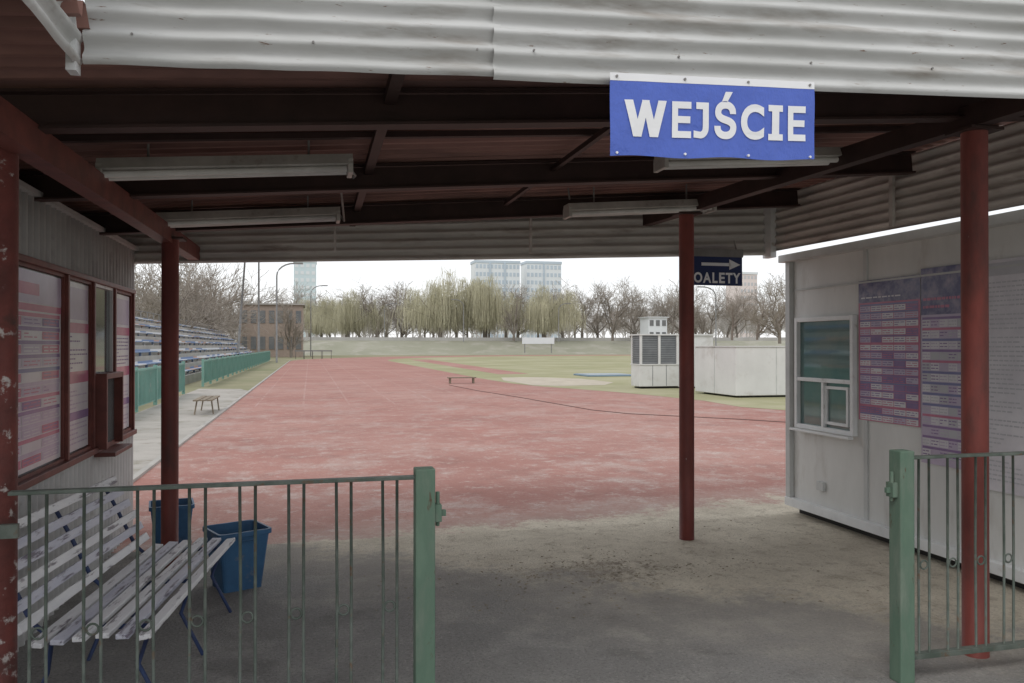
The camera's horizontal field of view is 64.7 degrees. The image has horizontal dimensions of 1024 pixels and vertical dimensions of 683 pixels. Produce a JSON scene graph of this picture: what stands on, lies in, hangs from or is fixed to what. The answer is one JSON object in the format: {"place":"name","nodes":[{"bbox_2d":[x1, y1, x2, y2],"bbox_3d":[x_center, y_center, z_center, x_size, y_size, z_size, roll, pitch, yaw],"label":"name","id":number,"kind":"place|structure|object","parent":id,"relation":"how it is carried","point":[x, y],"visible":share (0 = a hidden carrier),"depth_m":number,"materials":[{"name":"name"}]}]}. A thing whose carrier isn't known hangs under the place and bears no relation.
{"place":"outdoors","nodes":[
{"label":"outdoors","id":0,"kind":"place"},
{"bbox_2d":[133,389,246,474],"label":"path","id":1,"kind":"structure","parent":0,"point":[146,443],"depth_m":17.54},
{"bbox_2d":[193,395,219,414],"bbox_3d":[-7.311,1.524,19.386,0.447,0.353,1.700,0,0,-14],"label":"wooden bench","id":2,"kind":"object","parent":1,"relation":"on","point":[206,398],"visible":1,"depth_m":19.10,"materials":[{"name":"brown wood"}]},
{"bbox_2d":[238,303,304,356],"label":"brick building","id":3,"kind":"structure","parent":0,"point":[267,343],"depth_m":112.94,"materials":[{"name":"brick"}]},
{"bbox_2d":[251,337,255,348],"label":"window","id":4,"kind":"structure","parent":3,"relation":"in","point":[253,339],"depth_m":112.35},
{"bbox_2d":[260,337,264,348],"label":"window","id":5,"kind":"structure","parent":3,"relation":"in","point":[262,339],"depth_m":112.65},
{"bbox_2d":[260,310,264,322],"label":"window","id":6,"kind":"structure","parent":3,"relation":"in","point":[262,313],"depth_m":112.68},
{"bbox_2d":[269,337,273,348],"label":"window","id":7,"kind":"structure","parent":3,"relation":"in","point":[271,341],"depth_m":112.96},
{"bbox_2d":[296,311,300,322],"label":"window","id":8,"kind":"structure","parent":3,"relation":"in","point":[297,312],"depth_m":113.84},
{"bbox_2d":[294,262,316,336],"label":"office tower","id":9,"kind":"structure","parent":0,"point":[304,274],"depth_m":401.54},
{"bbox_2d":[135,354,598,412],"bbox_3d":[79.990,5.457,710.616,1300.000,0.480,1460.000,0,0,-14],"label":"ground","id":10,"kind":"structure","parent":0,"point":[248,379],"depth_m":42.37,"materials":[{"name":"green plant"}]},
{"bbox_2d":[135,264,160,321],"bbox_3d":[-29.570,-2.742,61.801,7.553,9.459,8.690,0,0,-14],"label":"bare tree","id":11,"kind":"object","parent":10,"relation":"on","point":[136,312],"visible":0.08,"depth_m":63.64,"materials":[{"name":"brown plant"}]},
{"bbox_2d":[135,265,201,323],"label":"bare tree","id":12,"kind":"object","parent":10,"relation":"on","point":[154,309],"visible":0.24,"depth_m":75.34,"materials":[{"name":"brown plant"}]},
{"bbox_2d":[135,263,241,336],"bbox_3d":[-24.919,-2.493,59.861,8.050,8.943,11.386,0,0,17],"label":"bare tree","id":13,"kind":"object","parent":10,"relation":"on","point":[191,293],"visible":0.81,"depth_m":60.53,"materials":[{"name":"brown plant"}]},
{"bbox_2d":[135,310,251,384],"bbox_3d":[-19.515,0.016,47.536,4.800,3.690,78.300,0,0,-14],"label":"grandstand","id":14,"kind":"object","parent":10,"relation":"on","point":[196,346],"visible":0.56,"depth_m":44.63,"materials":[{"name":"concrete"}]},
{"bbox_2d":[135,263,268,334],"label":"bare tree","id":15,"kind":"object","parent":10,"relation":"on","point":[237,315],"visible":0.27,"depth_m":80.71,"materials":[{"name":"brown plant"}]},
{"bbox_2d":[135,351,269,411],"bbox_3d":[-15.989,1.299,47.257,0.090,1.080,77.540,0,0,-14],"label":"trackside fence","id":16,"kind":"object","parent":10,"relation":"on","point":[148,385],"visible":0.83,"depth_m":31.47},
{"bbox_2d":[133,360,290,482],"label":"kerb","id":17,"kind":"structure","parent":10,"relation":"on","point":[145,469],"depth_m":14.60,"materials":[{"name":"concrete"}]},
{"bbox_2d":[181,263,246,342],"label":"bare tree","id":18,"kind":"object","parent":10,"relation":"on","point":[211,316],"visible":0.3,"depth_m":84.67,"materials":[{"name":"brown plant"}]},
{"bbox_2d":[184,289,247,340],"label":"bare tree","id":19,"kind":"object","parent":10,"relation":"on","point":[231,336],"visible":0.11,"depth_m":96.12,"materials":[{"name":"brown plant"}]},
{"bbox_2d":[180,263,260,329],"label":"bare tree","id":20,"kind":"object","parent":10,"relation":"on","point":[236,299],"visible":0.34,"depth_m":91.09,"materials":[{"name":"brown plant"}]},
{"bbox_2d":[215,291,252,344],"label":"bare tree","id":21,"kind":"object","parent":10,"relation":"on","point":[231,307],"visible":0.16,"depth_m":110.33,"materials":[{"name":"brown plant"}]},
{"bbox_2d":[237,263,245,354],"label":"concrete pole","id":22,"kind":"object","parent":10,"relation":"on","point":[239,329],"visible":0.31,"depth_m":68.02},
{"bbox_2d":[204,269,289,340],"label":"bare tree","id":23,"kind":"object","parent":10,"relation":"on","point":[256,300],"visible":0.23,"depth_m":124.82,"materials":[{"name":"brown plant"}]},
{"bbox_2d":[257,262,259,352],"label":"concrete pole","id":24,"kind":"object","parent":10,"relation":"on","point":[258,347],"visible":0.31,"depth_m":77.96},
{"bbox_2d":[276,262,302,362],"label":"street lamp","id":25,"kind":"object","parent":10,"relation":"on","point":[277,308],"visible":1,"depth_m":75.99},
{"bbox_2d":[268,291,313,357],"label":"bare tree","id":26,"kind":"object","parent":10,"relation":"on","point":[289,322],"visible":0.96,"depth_m":108.47,"materials":[{"name":"brown plant"}]},
{"bbox_2d":[310,285,327,356],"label":"street lamp","id":27,"kind":"object","parent":10,"relation":"on","point":[310,316],"visible":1,"depth_m":117.97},
{"bbox_2d":[522,338,553,352],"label":"white board","id":28,"kind":"object","parent":10,"relation":"on","point":[537,341],"visible":1,"depth_m":140.65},
{"bbox_2d":[111,355,801,552],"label":"running track","id":29,"kind":"structure","parent":0,"point":[499,462],"depth_m":11.90,"materials":[{"name":"rubber"}]},
{"bbox_2d":[447,377,475,383],"bbox_3d":[-2.133,1.643,34.278,1.200,0.260,0.300,0,0,-14],"label":"bench","id":30,"kind":"object","parent":29,"relation":"on","point":[473,379],"visible":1,"depth_m":34.15,"materials":[{"name":"brown wood"}]},
{"bbox_2d":[451,385,784,421],"bbox_3d":[0.892,1.715,24.167,1.990,0.017,18.332,0,0,-28],"label":"hose","id":31,"kind":"object","parent":29,"relation":"on","point":[629,413],"visible":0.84,"depth_m":18.96,"materials":[{"name":"rubber"}]},
{"bbox_2d":[470,260,519,337],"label":"apartment block","id":32,"kind":"structure","parent":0,"point":[505,272],"depth_m":504.13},
{"bbox_2d":[235,340,784,354],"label":"embankment","id":33,"kind":"structure","parent":0,"point":[373,347],"depth_m":147.44,"materials":[{"name":"green plant"}]},
{"bbox_2d":[283,280,321,336],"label":"bare tree","id":34,"kind":"object","parent":33,"relation":"on","point":[301,296],"visible":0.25,"depth_m":177.34,"materials":[{"name":"brown plant"}]},
{"bbox_2d":[297,298,342,336],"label":"willow tree","id":35,"kind":"object","parent":33,"relation":"on","point":[307,320],"visible":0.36,"depth_m":163.48,"materials":[{"name":"green plant"}]},
{"bbox_2d":[303,287,343,336],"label":"bare tree","id":36,"kind":"object","parent":33,"relation":"on","point":[322,305],"visible":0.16,"depth_m":168.17,"materials":[{"name":"brown plant"}]},
{"bbox_2d":[309,289,390,336],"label":"willow tree","id":37,"kind":"object","parent":33,"relation":"on","point":[347,318],"visible":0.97,"depth_m":154.72,"materials":[{"name":"green plant"}]},
{"bbox_2d":[337,286,390,336],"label":"bare tree","id":38,"kind":"object","parent":33,"relation":"on","point":[364,305],"visible":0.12,"depth_m":170.34,"materials":[{"name":"brown plant"}]},
{"bbox_2d":[333,279,404,336],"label":"bare tree","id":39,"kind":"object","parent":33,"relation":"on","point":[384,301],"visible":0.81,"depth_m":156.34,"materials":[{"name":"brown plant"}]},
{"bbox_2d":[363,293,393,336],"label":"bare tree","id":40,"kind":"object","parent":33,"relation":"on","point":[378,319],"visible":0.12,"depth_m":178.01,"materials":[{"name":"brown plant"}]},
{"bbox_2d":[375,282,413,336],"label":"bare tree","id":41,"kind":"object","parent":33,"relation":"on","point":[386,334],"visible":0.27,"depth_m":174.25,"materials":[{"name":"brown plant"}]},
{"bbox_2d":[379,281,427,336],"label":"bare tree","id":42,"kind":"object","parent":33,"relation":"on","point":[405,329],"visible":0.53,"depth_m":159.43,"materials":[{"name":"brown plant"}]},
{"bbox_2d":[389,267,482,336],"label":"willow tree","id":43,"kind":"object","parent":33,"relation":"on","point":[439,311],"visible":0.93,"depth_m":155.10,"materials":[{"name":"green plant"}]},
{"bbox_2d":[451,299,463,341],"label":"street lamp","id":44,"kind":"object","parent":33,"relation":"on","point":[463,317],"visible":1,"depth_m":150.94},
{"bbox_2d":[142,299,784,337],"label":"distant wood","id":45,"kind":"object","parent":33,"relation":"on","point":[721,324],"visible":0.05,"depth_m":240.71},
{"bbox_2d":[453,273,542,337],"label":"willow tree","id":46,"kind":"object","parent":33,"relation":"on","point":[487,309],"visible":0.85,"depth_m":155.80,"materials":[{"name":"green plant"}]},
{"bbox_2d":[235,337,784,340],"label":"bank wall","id":47,"kind":"structure","parent":33,"relation":"on","point":[505,339],"depth_m":154.12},
{"bbox_2d":[493,281,531,340],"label":"bare tree","id":48,"kind":"object","parent":33,"relation":"on","point":[511,322],"visible":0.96,"depth_m":154.00,"materials":[{"name":"brown plant"}]},
{"bbox_2d":[496,285,530,337],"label":"bare tree","id":49,"kind":"object","parent":33,"relation":"on","point":[505,307],"visible":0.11,"depth_m":169.50,"materials":[{"name":"brown plant"}]},
{"bbox_2d":[505,287,538,337],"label":"bare tree","id":50,"kind":"object","parent":33,"relation":"on","point":[517,335],"visible":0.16,"depth_m":170.34,"materials":[{"name":"brown plant"}]},
{"bbox_2d":[496,282,586,337],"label":"willow tree","id":51,"kind":"object","parent":33,"relation":"on","point":[544,319],"visible":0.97,"depth_m":154.82,"materials":[{"name":"green plant"}]},
{"bbox_2d":[541,277,585,337],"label":"bare tree","id":52,"kind":"object","parent":33,"relation":"on","point":[562,331],"visible":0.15,"depth_m":168.01,"materials":[{"name":"brown plant"}]},
{"bbox_2d":[552,288,602,337],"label":"bare tree","id":53,"kind":"object","parent":33,"relation":"on","point":[586,316],"visible":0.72,"depth_m":164.59,"materials":[{"name":"brown plant"}]},
{"bbox_2d":[548,278,622,337],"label":"bare tree","id":54,"kind":"object","parent":33,"relation":"on","point":[597,298],"visible":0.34,"depth_m":170.29,"materials":[{"name":"brown plant"}]},
{"bbox_2d":[565,285,614,337],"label":"bare tree","id":55,"kind":"object","parent":33,"relation":"on","point":[596,331],"visible":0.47,"depth_m":185.11,"materials":[{"name":"brown plant"}]},
{"bbox_2d":[589,280,632,332],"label":"bare tree","id":56,"kind":"object","parent":33,"relation":"on","point":[607,305],"visible":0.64,"depth_m":180.46,"materials":[{"name":"brown plant"}]},
{"bbox_2d":[601,277,648,340],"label":"bare tree","id":57,"kind":"object","parent":33,"relation":"on","point":[622,310],"visible":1,"depth_m":153.95,"materials":[{"name":"brown plant"}]},
{"bbox_2d":[609,298,650,337],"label":"bare tree","id":58,"kind":"object","parent":33,"relation":"on","point":[634,315],"visible":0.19,"depth_m":173.74,"materials":[{"name":"brown plant"}]},
{"bbox_2d":[603,286,657,334],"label":"bare tree","id":59,"kind":"object","parent":33,"relation":"on","point":[633,330],"visible":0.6,"depth_m":161.75,"materials":[{"name":"brown plant"}]},
{"bbox_2d":[616,292,674,332],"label":"bare tree","id":60,"kind":"object","parent":33,"relation":"on","point":[659,315],"visible":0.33,"depth_m":171.33,"materials":[{"name":"brown plant"}]},
{"bbox_2d":[638,317,668,333],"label":"white hut","id":61,"kind":"object","parent":33,"relation":"on","point":[653,325],"visible":0.71,"depth_m":152.60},
{"bbox_2d":[640,283,694,324],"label":"bare tree","id":62,"kind":"object","parent":33,"relation":"on","point":[671,296],"visible":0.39,"depth_m":171.49,"materials":[{"name":"brown plant"}]},
{"bbox_2d":[645,285,702,333],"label":"bare tree","id":63,"kind":"object","parent":33,"relation":"on","point":[673,309],"visible":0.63,"depth_m":156.87,"materials":[{"name":"brown plant"}]},
{"bbox_2d":[653,279,713,332],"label":"bare tree","id":64,"kind":"object","parent":33,"relation":"on","point":[675,326],"visible":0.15,"depth_m":187.99,"materials":[{"name":"brown plant"}]},
{"bbox_2d":[673,285,713,333],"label":"bare tree","id":65,"kind":"object","parent":33,"relation":"on","point":[698,307],"visible":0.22,"depth_m":187.58,"materials":[{"name":"brown plant"}]},
{"bbox_2d":[676,292,718,333],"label":"bare tree","id":66,"kind":"object","parent":33,"relation":"on","point":[699,320],"visible":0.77,"depth_m":151.98,"materials":[{"name":"brown plant"}]},
{"bbox_2d":[694,286,735,333],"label":"bare tree","id":67,"kind":"object","parent":33,"relation":"on","point":[717,315],"visible":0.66,"depth_m":168.97,"materials":[{"name":"brown plant"}]},
{"bbox_2d":[708,298,757,337],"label":"bare tree","id":68,"kind":"object","parent":33,"relation":"on","point":[728,331],"visible":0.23,"depth_m":179.69,"materials":[{"name":"brown plant"}]},
{"bbox_2d":[708,284,762,339],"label":"bare tree","id":69,"kind":"object","parent":33,"relation":"on","point":[737,303],"visible":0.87,"depth_m":139.62,"materials":[{"name":"brown plant"}]},
{"bbox_2d":[719,295,758,337],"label":"bare tree","id":70,"kind":"object","parent":33,"relation":"on","point":[737,332],"visible":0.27,"depth_m":174.56,"materials":[{"name":"brown plant"}]},
{"bbox_2d":[729,287,783,337],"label":"bare tree","id":71,"kind":"object","parent":33,"relation":"on","point":[757,299],"visible":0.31,"depth_m":178.56,"materials":[{"name":"brown plant"}]},
{"bbox_2d":[734,273,784,343],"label":"bare tree","id":72,"kind":"object","parent":33,"relation":"on","point":[780,312],"visible":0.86,"depth_m":124.87,"materials":[{"name":"brown plant"}]},
{"bbox_2d":[745,280,784,339],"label":"bare tree","id":73,"kind":"object","parent":33,"relation":"on","point":[768,303],"visible":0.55,"depth_m":129.78,"materials":[{"name":"brown plant"}]},
{"bbox_2d":[755,277,784,335],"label":"bare tree","id":74,"kind":"object","parent":33,"relation":"on","point":[783,321],"visible":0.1,"depth_m":179.78,"materials":[{"name":"brown plant"}]},
{"bbox_2d":[17,514,1023,682],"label":"paving","id":75,"kind":"structure","parent":0,"point":[743,622],"depth_m":4.79,"materials":[{"name":"concrete"}]},
{"bbox_2d":[18,179,138,650],"bbox_3d":[-3.672,0.400,5.017,2.010,2.450,3.720,0,0,-14],"label":"ticket booth","id":76,"kind":"object","parent":75,"relation":"on","point":[66,245],"visible":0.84,"depth_m":5.50,"materials":[{"name":"grey metal"}]},
{"bbox_2d":[18,268,60,474],"bbox_3d":[-2.634,0.160,4.343,0.005,1.105,1.405,0,0,-14],"label":"poster","id":77,"kind":"object","parent":76,"relation":"attached to","point":[39,383],"visible":0.81,"depth_m":4.61,"materials":[{"name":"paper"}]},
{"bbox_2d":[18,261,64,482],"bbox_3d":[-2.634,0.159,4.340,0.035,1.165,1.464,0,0,-14],"label":"window","id":78,"kind":"structure","parent":76,"relation":"in","point":[21,477],"depth_m":5.03,"materials":[{"name":"brown wood"}]},
{"bbox_2d":[18,253,136,489],"bbox_3d":[-2.844,0.166,5.231,0.080,1.240,3.630,0,0,-14],"label":"window frame","id":79,"kind":"structure","parent":76,"relation":"in","point":[33,480],"depth_m":5.36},
{"bbox_2d":[70,281,87,451],"bbox_3d":[-2.892,0.165,5.376,0.005,1.105,0.545,0,0,-14],"label":"poster","id":80,"kind":"object","parent":76,"relation":"attached to","point":[78,365],"visible":0.73,"depth_m":5.41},
{"bbox_2d":[70,276,91,457],"bbox_3d":[-2.893,0.165,5.375,0.035,1.165,0.599,0,0,-14],"label":"window","id":81,"kind":"structure","parent":76,"relation":"in","point":[73,279],"depth_m":5.65,"materials":[{"name":"brown wood"}]},
{"bbox_2d":[96,284,112,372],"bbox_3d":[-3.047,0.168,5.991,0.035,1.165,0.599,0,0,-14],"label":"window","id":82,"kind":"structure","parent":76,"relation":"in","point":[104,294],"depth_m":6.11,"materials":[{"name":"clear glass"}]},
{"bbox_2d":[117,294,128,428],"bbox_3d":[-3.206,0.171,6.630,0.005,1.105,0.590,0,0,-14],"label":"poster","id":83,"kind":"object","parent":76,"relation":"attached to","point":[122,333],"visible":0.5,"depth_m":6.74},
{"bbox_2d":[117,290,131,432],"bbox_3d":[-3.207,0.171,6.629,0.035,1.165,0.644,0,0,-14],"label":"window frame","id":84,"kind":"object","parent":76,"relation":"in","point":[119,292],"depth_m":6.92,"materials":[{"name":"brown wood"}]},
{"bbox_2d":[18,476,234,682],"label":"park bench","id":85,"kind":"object","parent":75,"relation":"on","point":[119,590],"visible":0.81,"depth_m":3.95,"materials":[{"name":"wood"}]},
{"bbox_2d":[149,498,194,548],"bbox_3d":[-2.668,1.447,6.335,0.326,0.370,0.384,0,0,-24],"label":"waste bin","id":86,"kind":"object","parent":75,"relation":"on","point":[183,518],"visible":0.34,"depth_m":6.24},
{"bbox_2d":[0,466,445,682],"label":"gate","id":87,"kind":"structure","parent":75,"relation":"on","point":[429,512],"depth_m":3.17,"materials":[{"name":"metal"}]},
{"bbox_2d":[203,519,271,592],"bbox_3d":[-1.834,1.432,5.389,0.357,0.390,0.416,0,0,-38],"label":"waste bin","id":88,"kind":"object","parent":75,"relation":"on","point":[226,575],"visible":0.67,"depth_m":5.29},
{"bbox_2d":[0,0,1023,682],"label":"entrance canopy","id":89,"kind":"object","parent":75,"relation":"on","point":[468,128],"visible":0.89,"depth_m":3.68,"materials":[{"name":"metal"}]},
{"bbox_2d":[95,140,356,180],"bbox_3d":[-1.528,-0.948,4.510,1.300,0.277,0.686,0,0,-14],"label":"fluorescent light","id":90,"kind":"object","parent":89,"relation":"hanging from","point":[148,167],"visible":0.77,"depth_m":4.20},
{"bbox_2d":[156,193,344,227],"bbox_3d":[-1.835,-0.955,5.705,1.300,0.323,0.489,0,0,-14],"label":"fluorescent light","id":91,"kind":"object","parent":89,"relation":"hanging from","point":[191,218],"visible":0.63,"depth_m":5.80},
{"bbox_2d":[563,184,716,219],"bbox_3d":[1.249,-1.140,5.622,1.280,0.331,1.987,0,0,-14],"label":"fluorescent light","id":92,"kind":"object","parent":89,"relation":"hanging from","point":[593,208],"visible":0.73,"depth_m":6.42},
{"bbox_2d":[610,72,814,159],"bbox_3d":[0.791,-0.869,3.138,0.872,0.346,0.012,0,0,-14],"label":"entrance banner","id":93,"kind":"object","parent":89,"relation":"hanging from","point":[673,116],"visible":1,"depth_m":3.13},
{"bbox_2d":[694,240,742,285],"bbox_3d":[1.897,-0.745,7.617,0.595,0.437,0.060,0,0,-14],"label":"toilet sign","id":94,"kind":"object","parent":89,"relation":"attached to","point":[718,267],"visible":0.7,"depth_m":7.60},
{"bbox_2d":[653,147,841,172],"bbox_3d":[1.485,-1.165,4.956,1.264,0.295,0.170,0,0,-14],"label":"fluorescent light","id":95,"kind":"object","parent":89,"relation":"hanging from","point":[825,155],"visible":0.52,"depth_m":4.90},
{"bbox_2d":[360,520,887,627],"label":"dirt crumbs","id":96,"kind":"object","parent":75,"relation":"on","point":[597,573],"visible":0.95,"depth_m":5.69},
{"bbox_2d":[778,209,1023,588],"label":"site cabin","id":97,"kind":"object","parent":75,"relation":"on","point":[837,461],"visible":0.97,"depth_m":6.87,"materials":[{"name":"white metal"}]},
{"bbox_2d":[794,315,857,436],"bbox_3d":[2.800,0.292,7.249,0.050,1.030,0.850,0,0,-14],"label":"window","id":98,"kind":"structure","parent":97,"relation":"in","point":[825,348],"depth_m":7.22,"materials":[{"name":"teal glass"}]},
{"bbox_2d":[859,274,920,426],"bbox_3d":[3.007,0.073,6.468,0.006,1.160,0.710,0,0,-14],"label":"poster","id":99,"kind":"object","parent":97,"relation":"attached to","point":[889,351],"visible":1,"depth_m":6.43,"materials":[{"name":"paper"}]},
{"bbox_2d":[921,264,960,468],"bbox_3d":[3.150,0.180,5.896,0.006,1.460,0.452,0,0,-14],"label":"poster","id":100,"kind":"object","parent":97,"relation":"attached to","point":[940,364],"visible":0.87,"depth_m":5.92,"materials":[{"name":"paper"}]},
{"bbox_2d":[989,256,1023,496],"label":"poster","id":101,"kind":"object","parent":97,"relation":"attached to","point":[1006,359],"visible":0.66,"depth_m":5.37,"materials":[{"name":"paper"}]},
{"bbox_2d":[884,449,1023,682],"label":"gate","id":102,"kind":"structure","parent":75,"relation":"on","point":[899,492],"depth_m":3.88,"materials":[{"name":"metal"}]},
{"bbox_2d":[520,261,561,337],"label":"apartment block","id":103,"kind":"structure","parent":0,"point":[535,273],"depth_m":522.71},
{"bbox_2d":[83,0,1023,337],"label":"sky","id":104,"kind":"structure","parent":0,"point":[646,272],"materials":[{"name":"white"}]},
{"bbox_2d":[388,356,785,409],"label":"infield","id":105,"kind":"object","parent":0,"point":[553,366],"visible":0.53,"depth_m":51.90,"materials":[{"name":"green plant"}]},
{"bbox_2d":[415,360,526,373],"bbox_3d":[-5.146,1.943,68.798,2.200,0.001,48.043,0,0,-13],"label":"runway","id":106,"kind":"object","parent":105,"relation":"on","point":[488,370],"visible":1,"depth_m":58.86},
{"bbox_2d":[501,377,612,385],"bbox_3d":[1.877,1.780,36.590,4.200,0.001,8.900,0,0,-14],"label":"sand pit","id":107,"kind":"object","parent":105,"relation":"on","point":[548,381],"visible":1,"depth_m":35.91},
{"bbox_2d":[573,373,630,376],"bbox_3d":[4.872,1.768,42.977,2.600,0.100,2.400,0,0,-14],"label":"landing mat","id":108,"kind":"object","parent":105,"relation":"on","point":[599,374],"visible":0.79,"depth_m":41.98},
{"bbox_2d":[630,334,715,388],"bbox_3d":[6.105,0.741,30.715,3.090,2.030,0.920,0,0,-14],"label":"louvred cabin","id":109,"kind":"object","parent":105,"relation":"on","point":[654,363],"visible":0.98,"depth_m":30.20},
{"bbox_2d":[698,286,716,345],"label":"street lamp","id":110,"kind":"object","parent":105,"relation":"on","point":[715,314],"visible":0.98,"depth_m":99.96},
{"bbox_2d":[694,346,784,397],"bbox_3d":[8.734,0.940,26.568,4.660,1.590,2.780,0,0,-14],"label":"storage box","id":111,"kind":"object","parent":105,"relation":"on","point":[746,371],"visible":0.55,"depth_m":25.01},
{"bbox_2d":[726,272,757,337],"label":"apartment block","id":112,"kind":"structure","parent":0,"point":[749,279],"depth_m":401.55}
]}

